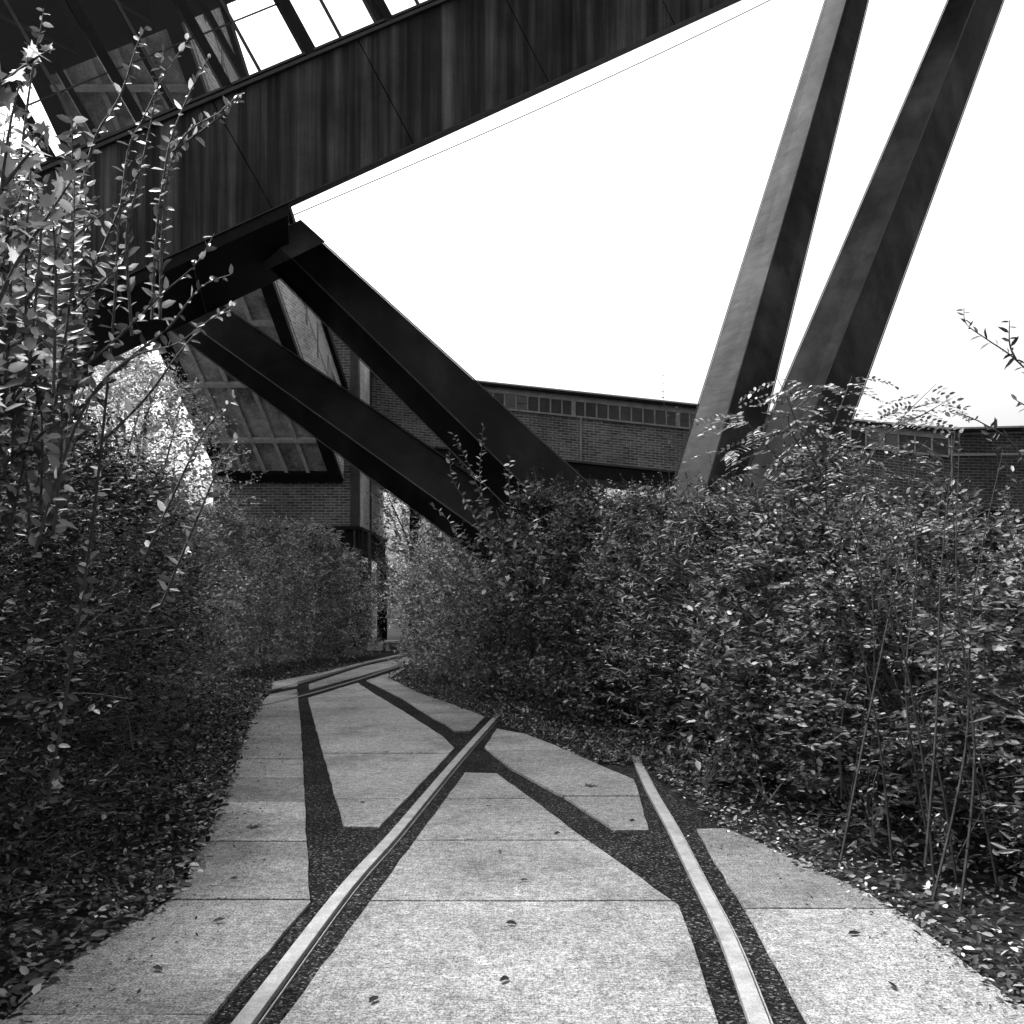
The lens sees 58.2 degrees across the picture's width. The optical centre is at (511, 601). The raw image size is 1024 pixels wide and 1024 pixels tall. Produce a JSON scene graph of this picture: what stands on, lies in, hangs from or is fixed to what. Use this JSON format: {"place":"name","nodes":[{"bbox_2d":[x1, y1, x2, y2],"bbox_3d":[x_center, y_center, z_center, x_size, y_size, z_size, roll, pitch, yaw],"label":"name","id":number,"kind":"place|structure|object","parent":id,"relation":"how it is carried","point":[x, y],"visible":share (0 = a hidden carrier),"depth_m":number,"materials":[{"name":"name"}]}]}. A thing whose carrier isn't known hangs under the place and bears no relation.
{"place":"outdoors","nodes":[
{"label":"outdoors","id":0,"kind":"place"},
{"bbox_2d":[0,39,80,619],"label":"maple sapling","id":1,"kind":"object","parent":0,"point":[8,185],"visible":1,"depth_m":2.20,"materials":[{"name":"grey plant"}]},
{"bbox_2d":[246,823,260,827],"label":"weed tuft","id":2,"kind":"object","parent":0,"point":[253,825],"visible":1,"depth_m":5.64,"materials":[{"name":"grey plant"}]},
{"bbox_2d":[367,642,383,650],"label":"stone block","id":3,"kind":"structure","parent":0,"point":[369,648],"depth_m":26.20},
{"bbox_2d":[177,650,805,1023],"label":"gravel","id":4,"kind":"structure","parent":0,"point":[338,853],"depth_m":5.05,"materials":[{"name":"gravel"}]},
{"bbox_2d":[214,656,434,719],"bbox_3d":[-2.474,1.407,18.895,0.220,0.046,16.023,0,0,7],"label":"rail","id":5,"kind":"object","parent":4,"relation":"on","point":[339,685],"visible":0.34,"depth_m":14.49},
{"bbox_2d":[239,646,455,698],"bbox_3d":[-2.927,1.408,21.693,0.468,0.044,16.472,0,0,8],"label":"rail","id":6,"kind":"object","parent":4,"relation":"on","point":[306,681],"visible":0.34,"depth_m":17.49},
{"bbox_2d":[231,713,500,1023],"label":"rail","id":7,"kind":"object","parent":4,"relation":"on","point":[254,1009],"visible":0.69,"depth_m":4.15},
{"bbox_2d":[632,756,772,1023],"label":"rail","id":8,"kind":"object","parent":4,"relation":"on","point":[754,1011],"visible":0.83,"depth_m":4.01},
{"bbox_2d":[0,603,1023,1021],"bbox_3d":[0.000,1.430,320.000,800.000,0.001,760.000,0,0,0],"label":"ground","id":9,"kind":"structure","parent":0,"point":[980,875],"depth_m":5.19,"materials":[{"name":"soil"}]},
{"bbox_2d":[0,112,109,538],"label":"tall shrub","id":10,"kind":"object","parent":9,"relation":"on","point":[56,363],"visible":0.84,"depth_m":3.10,"materials":[{"name":"grey plant"}]},
{"bbox_2d":[0,388,112,779],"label":"shrub","id":11,"kind":"object","parent":9,"relation":"on","point":[28,389],"visible":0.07,"depth_m":7.15,"materials":[{"name":"grey plant"}]},
{"bbox_2d":[0,305,128,920],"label":"shrub","id":12,"kind":"object","parent":9,"relation":"on","point":[7,718],"visible":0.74,"depth_m":3.75,"materials":[{"name":"grey plant"}]},
{"bbox_2d":[0,398,133,744],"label":"shrub","id":13,"kind":"object","parent":9,"relation":"on","point":[62,603],"visible":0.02,"depth_m":9.10,"materials":[{"name":"grey plant"}]},
{"bbox_2d":[0,335,192,909],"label":"shrub","id":14,"kind":"object","parent":9,"relation":"on","point":[15,855],"visible":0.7,"depth_m":4.77,"materials":[{"name":"grey plant"}]},
{"bbox_2d":[5,320,212,581],"bbox_3d":[-7.491,-1.914,16.215,4.531,6.726,4.864,0,0,30],"label":"tree","id":15,"kind":"object","parent":9,"relation":"on","point":[123,390],"visible":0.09,"depth_m":16.17,"materials":[{"name":"grey plant"}]},
{"bbox_2d":[0,391,233,849],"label":"shrub","id":16,"kind":"object","parent":9,"relation":"on","point":[123,506],"visible":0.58,"depth_m":5.91,"materials":[{"name":"grey plant"}]},
{"bbox_2d":[0,440,247,758],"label":"shrub","id":17,"kind":"object","parent":9,"relation":"on","point":[156,690],"visible":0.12,"depth_m":8.81,"materials":[{"name":"grey plant"}]},
{"bbox_2d":[0,410,253,786],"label":"shrub","id":18,"kind":"object","parent":9,"relation":"on","point":[151,710],"visible":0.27,"depth_m":7.29,"materials":[{"name":"grey plant"}]},
{"bbox_2d":[23,208,231,559],"bbox_3d":[-1.252,-0.710,2.997,0.689,1.152,0.093,0,0,0],"label":"leafy sapling","id":19,"kind":"object","parent":9,"relation":"on","point":[33,538],"visible":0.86,"depth_m":3.00,"materials":[{"name":"plant"}]},
{"bbox_2d":[12,7,243,803],"bbox_3d":[-1.386,-0.683,3.392,0.859,2.893,0.487,0,0,0],"label":"tall shrub","id":20,"kind":"object","parent":9,"relation":"on","point":[159,266],"visible":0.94,"depth_m":3.30,"materials":[{"name":"grey plant"}]},
{"bbox_2d":[4,340,262,605],"bbox_3d":[-9.357,-2.444,21.318,7.011,7.817,6.583,0,0,-7],"label":"tree","id":21,"kind":"object","parent":9,"relation":"on","point":[178,444],"visible":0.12,"depth_m":20.73,"materials":[{"name":"grey plant"}]},
{"bbox_2d":[6,455,263,726],"bbox_3d":[-4.512,-0.166,10.577,3.237,3.194,2.988,0,0,-23],"label":"shrub","id":22,"kind":"object","parent":9,"relation":"on","point":[211,596],"visible":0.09,"depth_m":10.64,"materials":[{"name":"grey plant"}]},
{"bbox_2d":[52,476,242,707],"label":"shrub","id":23,"kind":"object","parent":9,"relation":"on","point":[220,610],"visible":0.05,"depth_m":12.73,"materials":[{"name":"grey plant"}]},
{"bbox_2d":[70,352,273,594],"bbox_3d":[-7.875,-1.914,19.773,4.531,6.726,4.864,0,0,-39],"label":"tree","id":24,"kind":"object","parent":9,"relation":"on","point":[171,399],"visible":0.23,"depth_m":19.38,"materials":[{"name":"grey plant"}]},
{"bbox_2d":[0,657,356,1008],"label":"ground cover","id":25,"kind":"object","parent":9,"relation":"on","point":[62,913],"visible":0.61,"depth_m":5.35,"materials":[{"name":"grey plant"}]},
{"bbox_2d":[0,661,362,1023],"bbox_3d":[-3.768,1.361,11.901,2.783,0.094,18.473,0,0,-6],"label":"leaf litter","id":26,"kind":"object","parent":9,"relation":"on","point":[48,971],"visible":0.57,"depth_m":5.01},
{"bbox_2d":[87,488,278,688],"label":"shrub","id":27,"kind":"object","parent":9,"relation":"on","point":[242,587],"visible":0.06,"depth_m":15.20,"materials":[{"name":"grey plant"}]},
{"bbox_2d":[154,499,294,675],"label":"shrub","id":28,"kind":"object","parent":9,"relation":"on","point":[227,520],"visible":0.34,"depth_m":17.32,"materials":[{"name":"grey plant"}]},
{"bbox_2d":[214,506,341,668],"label":"shrub","id":29,"kind":"object","parent":9,"relation":"on","point":[258,532],"visible":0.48,"depth_m":19.46,"materials":[{"name":"grey plant"}]},
{"bbox_2d":[212,332,387,648],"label":"brick tower","id":30,"kind":"structure","parent":9,"relation":"on","point":[347,506],"depth_m":27.00,"materials":[{"name":"grey brick"}]},
{"bbox_2d":[32,5,347,482],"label":"inclined conveyor bridge","id":31,"kind":"structure","parent":30,"relation":"attached to","point":[269,435],"depth_m":23.71,"materials":[{"name":"metal"}]},
{"bbox_2d":[204,9,220,52],"bbox_3d":[-6.401,-12.560,19.659,0.017,1.257,0.696,0,0,11],"label":"window","id":32,"kind":"structure","parent":31,"relation":"in","point":[213,12],"depth_m":19.83,"materials":[{"name":"glass"}]},
{"bbox_2d":[221,28,236,81],"bbox_3d":[-6.256,-11.865,20.379,0.017,1.257,0.696,0,0,11],"label":"window","id":33,"kind":"structure","parent":31,"relation":"in","point":[232,76],"depth_m":20.33,"materials":[{"name":"glass"}]},
{"bbox_2d":[306,304,316,341],"bbox_3d":[-5.383,-7.692,24.699,0.017,1.257,0.696,0,0,11],"label":"window","id":34,"kind":"structure","parent":31,"relation":"in","point":[309,314],"depth_m":24.77,"materials":[{"name":"glass"}]},
{"bbox_2d":[317,322,326,371],"bbox_3d":[-5.238,-6.996,25.419,0.017,1.257,0.696,0,0,11],"label":"window","id":35,"kind":"structure","parent":31,"relation":"in","point":[320,345],"depth_m":25.36,"materials":[{"name":"glass"}]},
{"bbox_2d":[328,355,335,381],"bbox_3d":[-5.092,-6.301,26.139,0.017,1.257,0.696,0,0,11],"label":"window","id":36,"kind":"structure","parent":31,"relation":"in","point":[330,372],"depth_m":25.98,"materials":[{"name":"glass"}]},
{"bbox_2d":[245,514,380,661],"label":"shrub","id":37,"kind":"object","parent":9,"relation":"on","point":[328,645],"visible":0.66,"depth_m":21.33,"materials":[{"name":"grey plant"}]},
{"bbox_2d":[291,547,392,657],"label":"shrub","id":38,"kind":"object","parent":9,"relation":"on","point":[351,562],"visible":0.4,"depth_m":23.15,"materials":[{"name":"grey plant"}]},
{"bbox_2d":[384,640,403,650],"bbox_3d":[-3.392,1.270,26.500,0.540,0.300,0.400,0,0,0],"label":"stone bench","id":39,"kind":"object","parent":9,"relation":"on","point":[387,642],"visible":0.68,"depth_m":26.35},
{"bbox_2d":[361,493,477,624],"bbox_3d":[-3.284,-2.025,37.510,5.865,6.964,6.246,0,0,18],"label":"tree","id":40,"kind":"object","parent":9,"relation":"on","point":[399,511],"visible":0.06,"depth_m":37.16,"materials":[{"name":"grey plant"}]},
{"bbox_2d":[361,451,498,644],"bbox_3d":[-3.014,-2.025,30.535,5.865,6.964,6.246,0,0,26],"label":"tree","id":41,"kind":"object","parent":9,"relation":"on","point":[397,533],"visible":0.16,"depth_m":29.60,"materials":[{"name":"grey plant"}]},
{"bbox_2d":[376,515,513,675],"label":"shrub","id":42,"kind":"object","parent":9,"relation":"on","point":[410,584],"visible":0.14,"depth_m":17.24,"materials":[{"name":"grey plant"}]},
{"bbox_2d":[390,520,541,687],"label":"shrub","id":43,"kind":"object","parent":9,"relation":"on","point":[417,647],"visible":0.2,"depth_m":15.23,"materials":[{"name":"grey plant"}]},
{"bbox_2d":[171,306,760,710],"bbox_3d":[-1.076,-1.627,13.582,10.134,7.266,0.521,0,0,21],"label":"steel strut","id":44,"kind":"object","parent":9,"relation":"on","point":[408,468],"visible":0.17,"depth_m":14.02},
{"bbox_2d":[398,501,561,696],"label":"shrub","id":45,"kind":"object","parent":9,"relation":"on","point":[451,563],"visible":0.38,"depth_m":13.63,"materials":[{"name":"grey plant"}]},
{"bbox_2d":[263,220,789,678],"bbox_3d":[0.247,-1.956,12.969,8.757,7.659,0.664,0,0,13],"label":"steel strut","id":46,"kind":"object","parent":9,"relation":"on","point":[436,391],"visible":0.46,"depth_m":13.26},
{"bbox_2d":[0,0,769,388],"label":"gangway bridge","id":47,"kind":"structure","parent":46,"relation":"on","point":[312,120],"depth_m":12.92,"materials":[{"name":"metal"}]},
{"bbox_2d":[445,464,616,709],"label":"shrub","id":48,"kind":"object","parent":9,"relation":"on","point":[550,501],"visible":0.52,"depth_m":12.18,"materials":[{"name":"grey plant"}]},
{"bbox_2d":[479,573,606,684],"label":"shrub","id":49,"kind":"object","parent":9,"relation":"on","point":[503,647],"visible":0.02,"depth_m":14.93,"materials":[{"name":"grey plant"}]},
{"bbox_2d":[388,669,782,787],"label":"ground cover","id":50,"kind":"object","parent":9,"relation":"on","point":[499,704],"visible":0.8,"depth_m":9.49,"materials":[{"name":"grey plant"}]},
{"bbox_2d":[481,476,700,725],"bbox_3d":[1.069,0.033,10.889,2.661,3.031,2.696,0,0,-34],"label":"shrub","id":51,"kind":"object","parent":9,"relation":"on","point":[585,518],"visible":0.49,"depth_m":10.66,"materials":[{"name":"grey plant"}]},
{"bbox_2d":[620,368,718,574],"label":"shoot","id":52,"kind":"object","parent":51,"relation":"attached to","point":[673,464],"visible":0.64,"depth_m":10.50,"materials":[{"name":"grey plant"}]},
{"bbox_2d":[521,474,704,704],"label":"shrub","id":53,"kind":"object","parent":9,"relation":"on","point":[613,499],"visible":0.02,"depth_m":12.63,"materials":[{"name":"grey plant"}]},
{"bbox_2d":[548,467,772,745],"bbox_3d":[1.543,0.101,9.562,2.336,2.915,2.644,0,0,2],"label":"shrub","id":54,"kind":"object","parent":9,"relation":"on","point":[634,506],"visible":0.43,"depth_m":9.30,"materials":[{"name":"grey plant"}]},
{"bbox_2d":[429,423,616,607],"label":"shoot","id":55,"kind":"object","parent":54,"relation":"attached to","point":[499,560],"visible":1,"depth_m":9.00,"materials":[{"name":"grey plant"}]},
{"bbox_2d":[371,372,1023,642],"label":"brick conveyor bridge","id":56,"kind":"structure","parent":9,"relation":"on","point":[600,437],"depth_m":29.14,"materials":[{"name":"brick"}]},
{"bbox_2d":[494,393,503,404],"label":"window","id":57,"kind":"structure","parent":56,"relation":"in","point":[500,397],"depth_m":29.37,"materials":[{"name":"grey glass"}]},
{"bbox_2d":[506,394,514,408],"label":"window","id":58,"kind":"structure","parent":56,"relation":"in","point":[510,399],"depth_m":29.35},
{"bbox_2d":[517,396,526,409],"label":"window","id":59,"kind":"structure","parent":56,"relation":"in","point":[521,400],"depth_m":29.33,"materials":[{"name":"grey glass"}]},
{"bbox_2d":[528,397,537,410],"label":"window","id":60,"kind":"structure","parent":56,"relation":"in","point":[532,401],"depth_m":29.32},
{"bbox_2d":[540,398,549,412],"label":"window","id":61,"kind":"structure","parent":56,"relation":"in","point":[544,403],"depth_m":29.30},
{"bbox_2d":[551,399,560,413],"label":"window","id":62,"kind":"structure","parent":56,"relation":"in","point":[555,404],"depth_m":29.28,"materials":[{"name":"grey glass"}]},
{"bbox_2d":[563,401,570,414],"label":"window","id":63,"kind":"structure","parent":56,"relation":"in","point":[566,404],"depth_m":29.27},
{"bbox_2d":[576,402,583,415],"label":"window","id":64,"kind":"structure","parent":56,"relation":"in","point":[579,405],"depth_m":29.24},
{"bbox_2d":[586,403,595,417],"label":"window","id":65,"kind":"structure","parent":56,"relation":"in","point":[590,408],"depth_m":29.22,"materials":[{"name":"grey glass"}]},
{"bbox_2d":[598,404,606,418],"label":"window","id":66,"kind":"structure","parent":56,"relation":"in","point":[602,409],"depth_m":29.21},
{"bbox_2d":[609,405,618,419],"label":"window","id":67,"kind":"structure","parent":56,"relation":"in","point":[613,410],"depth_m":29.19,"materials":[{"name":"grey glass"}]},
{"bbox_2d":[621,407,629,420],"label":"window","id":68,"kind":"structure","parent":56,"relation":"in","point":[625,411],"depth_m":29.17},
{"bbox_2d":[632,408,641,421],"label":"window","id":69,"kind":"structure","parent":56,"relation":"in","point":[636,413],"depth_m":29.16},
{"bbox_2d":[644,409,653,423],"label":"window","id":70,"kind":"structure","parent":56,"relation":"in","point":[648,414],"depth_m":29.14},
{"bbox_2d":[655,410,664,424],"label":"window","id":71,"kind":"structure","parent":56,"relation":"in","point":[659,415],"depth_m":29.12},
{"bbox_2d":[667,412,675,425],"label":"window","id":72,"kind":"structure","parent":56,"relation":"in","point":[671,421],"depth_m":29.10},
{"bbox_2d":[680,413,688,426],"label":"window","id":73,"kind":"structure","parent":56,"relation":"in","point":[684,418],"depth_m":29.09,"materials":[{"name":"grey glass"}]},
{"bbox_2d":[852,430,864,445],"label":"window","id":74,"kind":"structure","parent":56,"relation":"in","point":[856,435],"depth_m":26.97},
{"bbox_2d":[867,432,879,447],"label":"window","id":75,"kind":"structure","parent":56,"relation":"in","point":[870,440],"depth_m":26.74,"materials":[{"name":"grey glass"}]},
{"bbox_2d":[885,434,896,449],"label":"window","id":76,"kind":"structure","parent":56,"relation":"in","point":[891,439],"depth_m":26.47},
{"bbox_2d":[900,435,913,450],"bbox_3d":[11.262,-4.521,26.244,0.382,0.507,0.020,0,0,33],"label":"window","id":77,"kind":"structure","parent":56,"relation":"in","point":[902,437],"depth_m":26.24,"materials":[{"name":"grey glass"}]},
{"bbox_2d":[916,437,930,452],"bbox_3d":[11.632,-4.431,26.002,0.382,0.508,0.020,0,0,33],"label":"window","id":78,"kind":"structure","parent":56,"relation":"in","point":[922,440],"depth_m":26.00,"materials":[{"name":"grey glass"}]},
{"bbox_2d":[933,438,947,454],"bbox_3d":[12.001,-4.341,25.759,0.382,0.509,0.020,0,0,33],"label":"window","id":79,"kind":"structure","parent":56,"relation":"in","point":[939,449],"depth_m":25.76,"materials":[{"name":"grey glass"}]},
{"bbox_2d":[609,464,800,714],"bbox_3d":[2.525,-0.072,11.535,2.794,3.264,2.830,0,0,8],"label":"shrub","id":80,"kind":"object","parent":9,"relation":"on","point":[727,494],"visible":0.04,"depth_m":11.11,"materials":[{"name":"grey plant"}]},
{"bbox_2d":[387,675,1023,1007],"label":"leaf litter","id":81,"kind":"object","parent":9,"relation":"on","point":[973,958],"visible":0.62,"depth_m":5.12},
{"bbox_2d":[683,731,751,788],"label":"dry stems","id":82,"kind":"object","parent":9,"relation":"on","point":[705,784],"visible":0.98,"depth_m":6.59,"materials":[{"name":"grey plant"}]},
{"bbox_2d":[574,466,891,766],"bbox_3d":[2.025,0.158,8.242,2.638,2.595,2.836,0,0,41],"label":"shrub","id":83,"kind":"object","parent":9,"relation":"on","point":[718,514],"visible":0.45,"depth_m":8.00,"materials":[{"name":"grey plant"}]},
{"bbox_2d":[719,725,817,802],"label":"dry stems","id":84,"kind":"object","parent":9,"relation":"on","point":[763,792],"visible":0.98,"depth_m":5.99,"materials":[{"name":"grey plant"}]},
{"bbox_2d":[692,425,925,737],"bbox_3d":[3.177,-0.136,9.956,2.453,3.448,2.776,0,0,28],"label":"shrub","id":85,"kind":"object","parent":9,"relation":"on","point":[808,475],"visible":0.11,"depth_m":9.76,"materials":[{"name":"grey plant"}]},
{"bbox_2d":[648,488,970,806],"bbox_3d":[2.168,0.322,6.994,2.528,2.390,2.561,0,0,-43],"label":"shrub","id":86,"kind":"object","parent":9,"relation":"on","point":[796,553],"visible":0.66,"depth_m":6.62,"materials":[{"name":"grey plant"}]},
{"bbox_2d":[651,0,1004,709],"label":"steel strut","id":87,"kind":"object","parent":9,"relation":"on","point":[841,340],"visible":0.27,"depth_m":14.33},
{"bbox_2d":[687,376,973,723],"bbox_3d":[2.422,-0.349,7.119,2.209,2.736,0.941,0,0,0],"label":"feathery sapling","id":88,"kind":"object","parent":9,"relation":"on","point":[727,457],"visible":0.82,"depth_m":7.00,"materials":[{"name":"grey plant"}]},
{"bbox_2d":[859,778,900,846],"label":"dry stems","id":89,"kind":"object","parent":9,"relation":"on","point":[873,832],"visible":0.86,"depth_m":5.00,"materials":[{"name":"grey plant"}]},
{"bbox_2d":[740,484,1023,861],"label":"shrub","id":90,"kind":"object","parent":9,"relation":"on","point":[994,530],"visible":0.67,"depth_m":5.50,"materials":[{"name":"grey plant"}]},
{"bbox_2d":[794,461,1023,771],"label":"shrub","id":91,"kind":"object","parent":9,"relation":"on","point":[924,499],"visible":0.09,"depth_m":7.95,"materials":[{"name":"grey plant"}]},
{"bbox_2d":[810,421,1023,910],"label":"twiggy shrub","id":92,"kind":"object","parent":9,"relation":"on","point":[928,823],"visible":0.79,"depth_m":4.55,"materials":[{"name":"grey plant"}]},
{"bbox_2d":[855,557,1023,814],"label":"shrub","id":93,"kind":"object","parent":9,"relation":"on","point":[995,767],"visible":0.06,"depth_m":6.75,"materials":[{"name":"grey plant"}]},
{"bbox_2d":[901,803,986,868],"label":"dry stems","id":94,"kind":"object","parent":9,"relation":"on","point":[948,851],"visible":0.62,"depth_m":4.59,"materials":[{"name":"grey plant"}]},
{"bbox_2d":[867,553,1023,706],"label":"shrub","id":95,"kind":"object","parent":9,"relation":"on","point":[953,569],"visible":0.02,"depth_m":10.69,"materials":[{"name":"grey plant"}]},
{"bbox_2d":[882,503,1023,880],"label":"shrub","id":96,"kind":"object","parent":9,"relation":"on","point":[985,642],"visible":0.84,"depth_m":4.63,"materials":[{"name":"grey plant"}]},
{"bbox_2d":[951,309,1023,529],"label":"twiggy shrub","id":97,"kind":"object","parent":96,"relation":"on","point":[994,423],"visible":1,"depth_m":4.20,"materials":[{"name":"grey plant"}]},
{"bbox_2d":[950,887,970,896],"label":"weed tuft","id":98,"kind":"object","parent":9,"relation":"on","point":[957,889],"visible":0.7,"depth_m":4.38,"materials":[{"name":"grey plant"}]},
{"bbox_2d":[920,546,1023,688],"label":"shrub","id":99,"kind":"object","parent":9,"relation":"on","point":[981,567],"depth_m":14.11,"materials":[{"name":"grey plant"}]},
{"bbox_2d":[958,658,1023,865],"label":"shrub","id":100,"kind":"object","parent":9,"relation":"on","point":[1004,807],"visible":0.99,"depth_m":3.79,"materials":[{"name":"grey plant"}]},
{"bbox_2d":[0,0,1023,602],"label":"sky","id":101,"kind":"structure","parent":0,"point":[595,239],"materials":[{"name":"white"}]},
{"bbox_2d":[2,646,1023,1023],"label":"concrete paving","id":102,"kind":"structure","parent":0,"point":[594,934],"depth_m":4.01,"materials":[{"name":"concrete"}]},
{"bbox_2d":[369,996,377,1002],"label":"fallen leaf","id":103,"kind":"object","parent":102,"relation":"on","point":[372,998],"visible":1,"depth_m":3.19,"materials":[{"name":"plant"}]},
{"bbox_2d":[500,975,508,980],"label":"fallen leaf","id":104,"kind":"object","parent":102,"relation":"on","point":[503,977],"visible":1,"depth_m":3.36,"materials":[{"name":"plant"}]},
{"bbox_2d":[4,706,1023,1022],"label":"leaf crumbs","id":105,"kind":"object","parent":102,"relation":"on","point":[274,840],"visible":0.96,"depth_m":4.04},
{"bbox_2d":[584,782,598,786],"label":"leaf","id":106,"kind":"object","parent":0,"point":[590,785],"visible":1,"depth_m":6.89,"materials":[{"name":"grey plant"}]},
{"bbox_2d":[599,488,659,518],"bbox_3d":[4.296,-1.920,35.709,6.055,6.751,5.686,0,0,2],"label":"tree","id":107,"kind":"object","parent":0,"point":[612,490],"visible":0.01,"depth_m":35.45,"materials":[{"name":"grey plant"}]},
{"bbox_3d":[3.450,1.350,13.700,2.900,0.600,3.000,0,0,0],"label":"concrete footing","id":108,"kind":"object","parent":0,"visible":0},
{"bbox_2d":[604,0,868,702],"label":"steel strut","id":109,"kind":"object","parent":108,"relation":"on","point":[748,352],"visible":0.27,"depth_m":15.22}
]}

